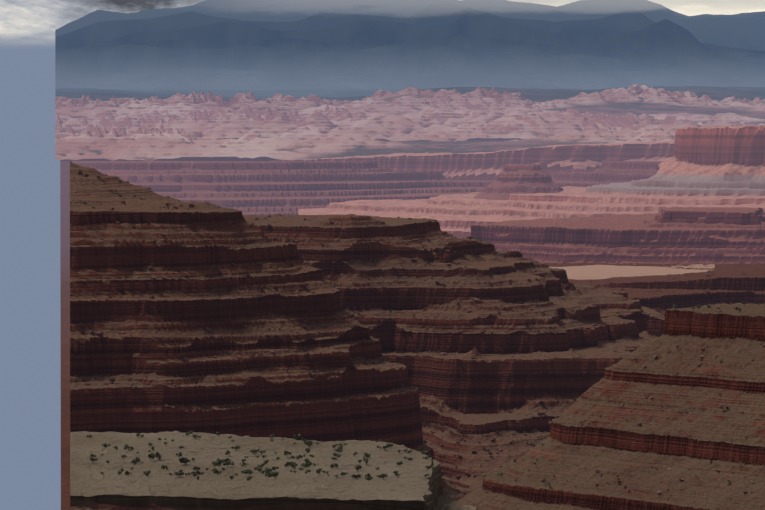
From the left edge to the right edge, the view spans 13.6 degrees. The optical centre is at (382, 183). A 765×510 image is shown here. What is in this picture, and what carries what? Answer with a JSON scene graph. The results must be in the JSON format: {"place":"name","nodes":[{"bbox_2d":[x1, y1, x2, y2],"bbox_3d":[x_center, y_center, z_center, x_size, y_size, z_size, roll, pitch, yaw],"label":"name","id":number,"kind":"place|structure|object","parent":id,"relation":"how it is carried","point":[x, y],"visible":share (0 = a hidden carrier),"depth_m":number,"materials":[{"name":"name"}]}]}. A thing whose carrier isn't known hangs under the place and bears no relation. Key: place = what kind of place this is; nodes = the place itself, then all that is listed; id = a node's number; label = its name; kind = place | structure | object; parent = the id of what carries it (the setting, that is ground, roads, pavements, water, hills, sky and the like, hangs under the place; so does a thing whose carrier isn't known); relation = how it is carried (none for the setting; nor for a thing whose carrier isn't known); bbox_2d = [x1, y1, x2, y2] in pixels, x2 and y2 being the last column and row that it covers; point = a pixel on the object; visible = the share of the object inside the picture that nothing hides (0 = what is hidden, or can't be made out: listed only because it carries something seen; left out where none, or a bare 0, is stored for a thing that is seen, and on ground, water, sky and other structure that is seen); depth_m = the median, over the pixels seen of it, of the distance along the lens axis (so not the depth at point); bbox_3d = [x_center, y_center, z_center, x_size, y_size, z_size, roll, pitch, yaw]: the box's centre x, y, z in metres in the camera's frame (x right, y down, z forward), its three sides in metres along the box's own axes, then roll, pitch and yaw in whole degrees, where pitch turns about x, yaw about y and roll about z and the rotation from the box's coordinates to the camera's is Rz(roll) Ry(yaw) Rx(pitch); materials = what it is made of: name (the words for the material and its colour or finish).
{"place":"outdoors","nodes":[
{"label":"outdoors","id":0,"kind":"place"},
{"bbox_2d":[60,138,520,509],"bbox_3d":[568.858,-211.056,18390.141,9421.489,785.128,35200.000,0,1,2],"label":"ground","id":1,"kind":"structure","parent":0,"point":[65,305],"depth_m":6961.21,"materials":[{"name":"brown stone"}]},
{"bbox_2d":[70,431,477,509],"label":"rock ledge","id":2,"kind":"object","parent":1,"relation":"on","point":[411,487],"visible":0.96,"depth_m":1085.86,"materials":[{"name":"beige stone"}]},
{"bbox_2d":[70,161,664,509],"bbox_3d":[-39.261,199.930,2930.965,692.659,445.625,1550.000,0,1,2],"label":"canyon cliff","id":3,"kind":"structure","parent":1,"relation":"on","point":[585,337],"depth_m":2570.01,"materials":[{"name":"brown stone"}]},
{"bbox_2d":[78,170,745,493],"bbox_3d":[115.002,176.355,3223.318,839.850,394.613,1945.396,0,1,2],"label":"boulders","id":4,"kind":"object","parent":3,"relation":"on","point":[97,333],"visible":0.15,"depth_m":2649.93,"materials":[{"name":"brown stone"}]},
{"bbox_2d":[87,301,764,488],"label":"juniper shrubs","id":5,"kind":"object","parent":1,"relation":"on","point":[247,471],"visible":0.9,"depth_m":1085.60,"materials":[{"name":"green plant"}]},
{"bbox_2d":[457,303,764,509],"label":"canyon slope","id":6,"kind":"structure","parent":1,"relation":"on","point":[735,376],"depth_m":1538.23,"materials":[{"name":"brown stone"}]},
{"bbox_2d":[478,305,764,509],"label":"talus boulders","id":7,"kind":"object","parent":6,"relation":"on","point":[651,397],"visible":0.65,"depth_m":1542.28,"materials":[{"name":"brown stone"}]},
{"bbox_2d":[544,263,764,315],"bbox_3d":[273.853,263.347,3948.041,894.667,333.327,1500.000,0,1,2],"label":"rock bench","id":8,"kind":"object","parent":1,"relation":"on","point":[731,284],"visible":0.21,"depth_m":3908.21,"materials":[{"name":"brown stone"}]},
{"bbox_2d":[71,161,662,214],"bbox_3d":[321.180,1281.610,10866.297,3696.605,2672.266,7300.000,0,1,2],"label":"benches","id":9,"kind":"object","parent":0,"point":[268,187],"depth_m":13564.87,"materials":[{"name":"pink stone"}]},
{"bbox_2d":[55,122,700,160],"bbox_3d":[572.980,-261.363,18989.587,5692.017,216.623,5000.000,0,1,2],"label":"slickrock terrain","id":10,"kind":"structure","parent":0,"point":[148,142],"depth_m":17305.25,"materials":[{"name":"pink stone"}]},
{"bbox_2d":[0,0,764,509],"label":"sky","id":11,"kind":"structure","parent":0,"point":[30,301],"materials":[{"name":"blue"}]},
{"bbox_2d":[55,105,764,141],"bbox_3d":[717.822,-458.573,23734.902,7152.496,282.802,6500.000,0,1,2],"label":"slickrock terrain","id":12,"kind":"structure","parent":0,"point":[439,124],"depth_m":22526.82,"materials":[{"name":"stone"}]},
{"bbox_2d":[55,42,764,77],"bbox_3d":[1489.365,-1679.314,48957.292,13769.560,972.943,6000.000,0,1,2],"label":"mountain range","id":13,"kind":"structure","parent":0,"point":[412,59],"depth_m":48483.23,"materials":[{"name":"blue stone"}]},
{"bbox_2d":[55,84,764,118],"bbox_3d":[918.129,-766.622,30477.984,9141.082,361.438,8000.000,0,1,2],"label":"slickrock terrain","id":14,"kind":"structure","parent":0,"point":[636,99],"depth_m":28484.88,"materials":[{"name":"stone"}]},
{"bbox_2d":[55,68,764,91],"bbox_3d":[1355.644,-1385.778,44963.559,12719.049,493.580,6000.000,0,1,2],"label":"mountain range","id":15,"kind":"structure","parent":0,"point":[217,78],"depth_m":44359.69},
{"bbox_2d":[55,15,764,62],"bbox_3d":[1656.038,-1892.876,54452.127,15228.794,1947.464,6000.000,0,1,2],"label":"mountain range","id":16,"kind":"structure","parent":0,"point":[665,36],"depth_m":54195.88,"materials":[{"name":"blue stone"}]},
{"bbox_2d":[55,0,764,50],"bbox_3d":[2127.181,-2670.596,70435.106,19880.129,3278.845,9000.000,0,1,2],"label":"mountain range","id":17,"kind":"structure","parent":0,"point":[743,30],"depth_m":69881.20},
{"bbox_2d":[55,6,764,53],"bbox_3d":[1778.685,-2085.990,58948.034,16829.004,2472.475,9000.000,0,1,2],"label":"mountain range","id":18,"kind":"structure","parent":0,"point":[441,17],"depth_m":58733.64,"materials":[{"name":"blue stone"}]},
{"bbox_2d":[55,86,764,102],"bbox_3d":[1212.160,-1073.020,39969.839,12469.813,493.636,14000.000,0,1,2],"label":"plateau terrain","id":19,"kind":"structure","parent":0,"point":[712,93],"depth_m":36700.79,"materials":[{"name":"stone"}]},
{"bbox_2d":[79,36,764,72],"bbox_3d":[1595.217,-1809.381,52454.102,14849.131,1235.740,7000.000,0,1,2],"label":"mountain range","id":20,"kind":"structure","parent":0,"point":[296,45],"depth_m":52195.28,"materials":[{"name":"blue stone"}]},
{"bbox_2d":[274,141,674,180],"bbox_3d":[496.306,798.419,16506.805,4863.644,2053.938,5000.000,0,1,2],"label":"canyon wall","id":21,"kind":"structure","parent":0,"point":[481,166],"depth_m":15828.18,"materials":[{"name":"pink stone"}]},
{"bbox_2d":[261,0,764,5],"bbox_3d":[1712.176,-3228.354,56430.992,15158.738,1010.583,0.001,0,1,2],"label":"cloud","id":22,"kind":"structure","parent":0,"point":[505,2],"depth_m":56414.95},
{"bbox_2d":[298,125,764,238],"bbox_3d":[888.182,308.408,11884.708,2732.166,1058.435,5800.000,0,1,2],"label":"mesa","id":23,"kind":"structure","parent":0,"point":[718,166],"depth_m":11760.49,"materials":[{"name":"pink stone"}]},
{"bbox_2d":[471,207,764,263],"bbox_3d":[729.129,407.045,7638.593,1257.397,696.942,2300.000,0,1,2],"label":"canyon wall","id":24,"kind":"structure","parent":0,"point":[705,235],"depth_m":7340.21,"materials":[{"name":"pink stone"}]},
{"bbox_2d":[549,264,714,279],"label":"sand flat","id":25,"kind":"structure","parent":0,"point":[593,272],"depth_m":4350.52,"materials":[{"name":"beige sand"}]}
]}

